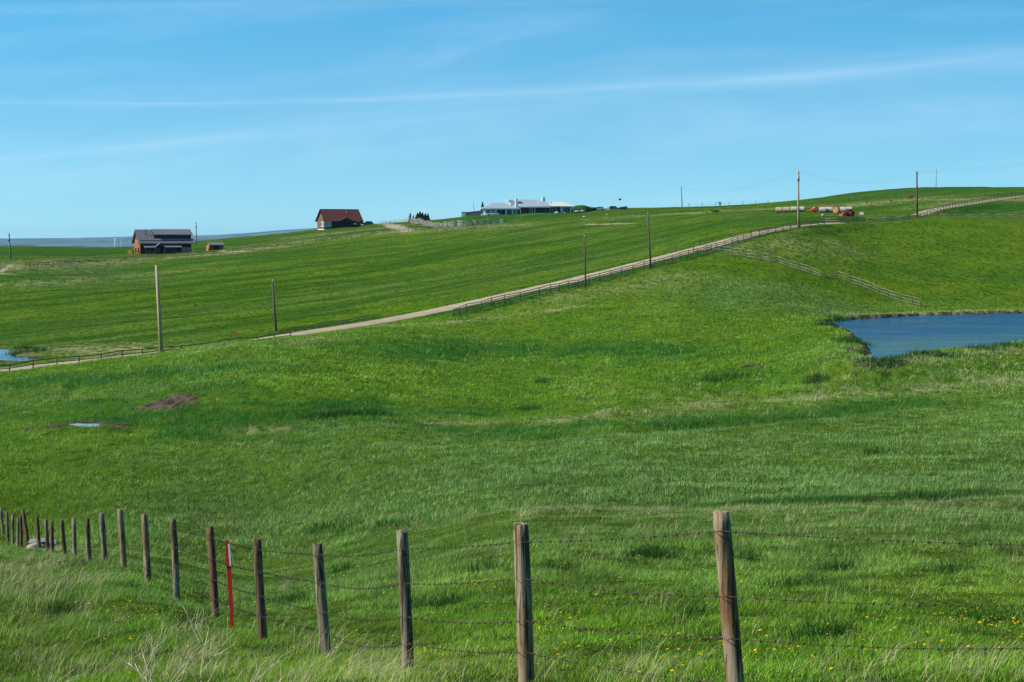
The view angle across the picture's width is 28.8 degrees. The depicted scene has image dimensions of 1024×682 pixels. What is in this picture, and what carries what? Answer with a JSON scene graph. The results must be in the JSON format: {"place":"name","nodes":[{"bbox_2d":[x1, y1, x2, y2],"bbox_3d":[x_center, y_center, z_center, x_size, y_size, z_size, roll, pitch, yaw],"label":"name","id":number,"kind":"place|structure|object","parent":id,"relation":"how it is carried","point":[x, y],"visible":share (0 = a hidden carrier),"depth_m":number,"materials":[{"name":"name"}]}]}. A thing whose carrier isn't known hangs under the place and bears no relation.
{"place":"outdoors","nodes":[
{"label":"outdoors","id":0,"kind":"place"},
{"bbox_2d":[0,228,316,246],"bbox_3d":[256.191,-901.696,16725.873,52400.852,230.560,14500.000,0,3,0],"label":"hills","id":1,"kind":"structure","parent":0,"point":[91,242],"depth_m":14500.74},
{"bbox_2d":[0,196,1020,370],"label":"road","id":2,"kind":"structure","parent":0,"point":[407,316],"depth_m":322.82,"materials":[{"name":"beige gravel"}]},
{"bbox_2d":[0,187,1023,681],"bbox_3d":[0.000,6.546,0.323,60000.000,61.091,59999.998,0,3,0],"label":"ground","id":3,"kind":"structure","parent":0,"point":[92,301],"depth_m":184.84,"materials":[{"name":"green plant"}]},
{"bbox_2d":[8,234,11,258],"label":"utility pole","id":4,"kind":"object","parent":3,"relation":"on","point":[9,246],"visible":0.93,"depth_m":539.23,"materials":[{"name":"grey wood"}]},
{"bbox_2d":[0,348,29,360],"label":"marsh pool","id":5,"kind":"structure","parent":3,"relation":"on","point":[7,356],"depth_m":258.92,"materials":[{"name":"blue liquid"}]},
{"bbox_2d":[26,543,44,549],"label":"field stone","id":6,"kind":"object","parent":3,"relation":"on","point":[33,545],"visible":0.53,"depth_m":65.79,"materials":[{"name":"grey stone"}]},
{"bbox_2d":[28,538,55,547],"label":"rock","id":7,"kind":"object","parent":3,"relation":"on","point":[35,541],"visible":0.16,"depth_m":69.79,"materials":[{"name":"stone"}]},
{"bbox_2d":[11,644,91,681],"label":"weed stalk","id":8,"kind":"object","parent":3,"relation":"on","point":[51,670],"visible":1,"depth_m":14.31,"materials":[{"name":"beige plant"}]},
{"bbox_2d":[69,423,98,426],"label":"puddle","id":9,"kind":"object","parent":3,"relation":"on","point":[79,424],"visible":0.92,"depth_m":150.19,"materials":[{"name":"liquid"}]},
{"bbox_2d":[0,332,290,369],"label":"rail fence","id":10,"kind":"object","parent":3,"relation":"on","point":[79,359],"visible":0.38,"depth_m":243.58,"materials":[{"name":"brown wood"}]},
{"bbox_2d":[112,637,190,681],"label":"weed stalk","id":11,"kind":"object","parent":3,"relation":"on","point":[142,676],"visible":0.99,"depth_m":13.18,"materials":[{"name":"beige plant"}]},
{"bbox_2d":[155,265,162,351],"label":"utility pole","id":12,"kind":"object","parent":3,"relation":"on","point":[159,313],"visible":0.79,"depth_m":237.95,"materials":[{"name":"wood"}]},
{"bbox_2d":[136,629,185,681],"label":"weed stalk","id":13,"kind":"object","parent":3,"relation":"on","point":[154,658],"visible":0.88,"depth_m":13.79,"materials":[{"name":"beige plant"}]},
{"bbox_2d":[128,229,194,253],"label":"log house","id":14,"kind":"structure","parent":3,"relation":"on","point":[156,241],"depth_m":627.70,"materials":[{"name":"grey wood"}]},
{"bbox_2d":[25,240,303,267],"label":"rail fence","id":15,"kind":"object","parent":3,"relation":"on","point":[64,262],"visible":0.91,"depth_m":569.57,"materials":[{"name":"brown wood"}]},
{"bbox_2d":[167,594,237,681],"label":"weed stalk","id":16,"kind":"object","parent":3,"relation":"on","point":[201,678],"visible":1,"depth_m":12.71,"materials":[{"name":"beige plant"}]},
{"bbox_2d":[205,242,224,250],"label":"log shed","id":17,"kind":"structure","parent":3,"relation":"on","point":[210,246],"depth_m":638.22,"materials":[{"name":"wood"}]},
{"bbox_2d":[225,540,233,630],"bbox_3d":[-3.781,3.310,26.705,0.114,1.290,0.042,0,3,0],"label":"marker stake","id":18,"kind":"object","parent":3,"relation":"on","point":[228,565],"visible":0.88,"depth_m":26.68,"materials":[{"name":"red plastic"}]},
{"bbox_2d":[236,648,289,681],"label":"weed stalk","id":19,"kind":"object","parent":3,"relation":"on","point":[259,667],"visible":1,"depth_m":12.99,"materials":[{"name":"beige plant"}]},
{"bbox_2d":[265,279,276,331],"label":"utility pole","id":20,"kind":"object","parent":3,"relation":"on","point":[275,321],"visible":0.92,"depth_m":287.00,"materials":[{"name":"wood"}]},
{"bbox_2d":[278,314,379,334],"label":"rail fence","id":21,"kind":"object","parent":3,"relation":"on","point":[295,329],"visible":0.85,"depth_m":290.25,"materials":[{"name":"brown wood"}]},
{"bbox_2d":[315,209,363,229],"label":"red roof house","id":22,"kind":"structure","parent":3,"relation":"on","point":[331,218],"depth_m":785.11,"materials":[{"name":"blue wood"}]},
{"bbox_2d":[354,221,368,224],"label":"pickup truck","id":23,"kind":"object","parent":3,"relation":"on","point":[361,222],"visible":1,"depth_m":779.98,"materials":[{"name":"black paint"}]},
{"bbox_2d":[318,224,499,240],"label":"rail fence","id":24,"kind":"object","parent":3,"relation":"on","point":[444,228],"visible":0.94,"depth_m":623.73,"materials":[{"name":"brown wood"}]},
{"bbox_2d":[410,217,503,227],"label":"snake fence","id":25,"kind":"object","parent":3,"relation":"on","point":[420,221],"visible":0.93,"depth_m":649.86,"materials":[{"name":"grey wood"}]},
{"bbox_2d":[465,210,481,215],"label":"garden wall","id":26,"kind":"structure","parent":3,"relation":"on","point":[475,213],"depth_m":705.01,"materials":[{"name":"stone"}]},
{"bbox_2d":[486,212,498,214],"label":"parked car","id":27,"kind":"object","parent":3,"relation":"on","point":[492,213],"visible":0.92,"depth_m":697.78,"materials":[{"name":"white paint"}]},
{"bbox_2d":[0,556,1023,681],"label":"grass","id":28,"kind":"structure","parent":3,"relation":"on","point":[918,665],"depth_m":21.75,"materials":[{"name":"green plant"}]},
{"bbox_2d":[0,508,1023,681],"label":"barbed wire fence","id":29,"kind":"object","parent":3,"relation":"on","point":[730,625],"visible":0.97,"depth_m":17.58,"materials":[{"name":"brown wood"}]},
{"bbox_2d":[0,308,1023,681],"bbox_3d":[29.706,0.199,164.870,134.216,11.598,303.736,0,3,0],"label":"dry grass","id":30,"kind":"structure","parent":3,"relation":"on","point":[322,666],"depth_m":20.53,"materials":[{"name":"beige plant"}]},
{"bbox_2d":[480,197,574,215],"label":"white ranch house","id":31,"kind":"structure","parent":3,"relation":"on","point":[516,206],"depth_m":704.84,"materials":[{"name":"paint"}]},
{"bbox_2d":[486,209,494,213],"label":"window","id":32,"kind":"structure","parent":31,"relation":"in","point":[487,210],"depth_m":704.39,"materials":[{"name":"teal glass"}]},
{"bbox_2d":[497,209,504,214],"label":"window","id":33,"kind":"structure","parent":31,"relation":"in","point":[501,211],"depth_m":704.91,"materials":[{"name":"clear glass"}]},
{"bbox_2d":[550,207,555,212],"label":"window","id":34,"kind":"structure","parent":31,"relation":"in","point":[552,209],"depth_m":705.77,"materials":[{"name":"blue glass"}]},
{"bbox_2d":[563,207,569,212],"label":"window","id":35,"kind":"structure","parent":31,"relation":"in","point":[565,209],"depth_m":706.28,"materials":[{"name":"blue glass"}]},
{"bbox_2d":[44,491,1023,681],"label":"dandelion patch","id":36,"kind":"object","parent":3,"relation":"on","point":[666,634],"visible":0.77,"depth_m":20.65,"materials":[{"name":"yellow plant"}]},
{"bbox_2d":[573,209,585,212],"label":"garden wall","id":37,"kind":"structure","parent":3,"relation":"on","point":[574,210],"depth_m":707.89,"materials":[{"name":"stone"}]},
{"bbox_2d":[571,205,591,212],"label":"grassed mound","id":38,"kind":"object","parent":3,"relation":"on","point":[587,208],"visible":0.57,"depth_m":717.67,"materials":[{"name":"green plant"}]},
{"bbox_2d":[584,235,586,286],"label":"utility pole","id":39,"kind":"object","parent":3,"relation":"on","point":[584,261],"visible":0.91,"depth_m":329.68,"materials":[{"name":"wood"}]},
{"bbox_2d":[453,219,824,316],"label":"rail fence","id":40,"kind":"object","parent":3,"relation":"on","point":[578,285],"visible":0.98,"depth_m":343.11,"materials":[{"name":"wood"}]},
{"bbox_2d":[642,215,651,267],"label":"utility pole","id":41,"kind":"object","parent":3,"relation":"on","point":[648,216],"visible":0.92,"depth_m":349.45,"materials":[{"name":"wood"}]},
{"bbox_2d":[775,207,782,212],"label":"round bale","id":42,"kind":"object","parent":3,"relation":"on","point":[778,209],"visible":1,"depth_m":556.26,"materials":[{"name":"plant"}]},
{"bbox_2d":[783,207,789,211],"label":"round bale","id":43,"kind":"object","parent":3,"relation":"on","point":[786,209],"visible":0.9,"depth_m":558.20,"materials":[{"name":"plant"}]},
{"bbox_2d":[791,207,796,211],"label":"round bale","id":44,"kind":"object","parent":3,"relation":"on","point":[793,209],"visible":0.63,"depth_m":560.17,"materials":[{"name":"plant"}]},
{"bbox_2d":[797,171,799,227],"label":"utility pole","id":45,"kind":"object","parent":3,"relation":"on","point":[798,204],"visible":0.93,"depth_m":407.93,"materials":[{"name":"brown wood"}]},
{"bbox_2d":[693,244,920,306],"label":"rail fence","id":46,"kind":"object","parent":3,"relation":"on","point":[761,258],"visible":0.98,"depth_m":352.96,"materials":[{"name":"brown wood"}]},
{"bbox_2d":[808,207,818,211],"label":"hay machine","id":47,"kind":"object","parent":3,"relation":"on","point":[814,209],"visible":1,"depth_m":556.29,"materials":[{"name":"orange metal"}]},
{"bbox_2d":[819,207,825,212],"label":"round bale","id":48,"kind":"object","parent":3,"relation":"on","point":[822,209],"visible":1,"depth_m":554.25,"materials":[{"name":"plant"}]},
{"bbox_2d":[826,207,832,212],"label":"round bale","id":49,"kind":"object","parent":3,"relation":"on","point":[829,209],"visible":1,"depth_m":555.21,"materials":[{"name":"plant"}]},
{"bbox_2d":[833,207,839,212],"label":"round bale","id":50,"kind":"object","parent":3,"relation":"on","point":[836,209],"visible":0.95,"depth_m":551.08},
{"bbox_2d":[821,217,863,222],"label":"rail fence","id":51,"kind":"object","parent":3,"relation":"on","point":[841,220],"visible":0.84,"depth_m":439.43,"materials":[{"name":"brown wood"}]},
{"bbox_2d":[840,207,846,211],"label":"round bale","id":52,"kind":"object","parent":3,"relation":"on","point":[843,209],"visible":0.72,"depth_m":559.21,"materials":[{"name":"plant"}]},
{"bbox_2d":[839,209,854,215],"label":"tractor","id":53,"kind":"object","parent":3,"relation":"on","point":[849,212],"visible":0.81,"depth_m":495.48,"materials":[{"name":"red metal"}]},
{"bbox_2d":[916,172,917,216],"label":"utility pole","id":54,"kind":"object","parent":3,"relation":"on","point":[916,193],"visible":0.91,"depth_m":498.61,"materials":[{"name":"wood"}]},
{"bbox_2d":[848,193,1008,198],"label":"wire fence","id":55,"kind":"object","parent":3,"relation":"on","point":[937,194],"visible":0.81,"depth_m":652.17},
{"bbox_2d":[867,214,1022,221],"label":"rail fence","id":56,"kind":"object","parent":3,"relation":"on","point":[896,219],"visible":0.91,"depth_m":465.40,"materials":[{"name":"brown wood"}]},
{"bbox_2d":[885,193,1023,220],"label":"rail fence","id":57,"kind":"object","parent":3,"relation":"on","point":[908,216],"visible":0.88,"depth_m":536.76,"materials":[{"name":"brown wood"}]},
{"bbox_2d":[0,0,1023,237],"label":"sky","id":58,"kind":"structure","parent":0,"point":[118,118],"materials":[{"name":"blue"}]},
{"bbox_2d":[828,313,1023,358],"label":"pond","id":59,"kind":"structure","parent":0,"point":[889,336],"depth_m":250.57,"materials":[{"name":"blue liquid"}]}
]}

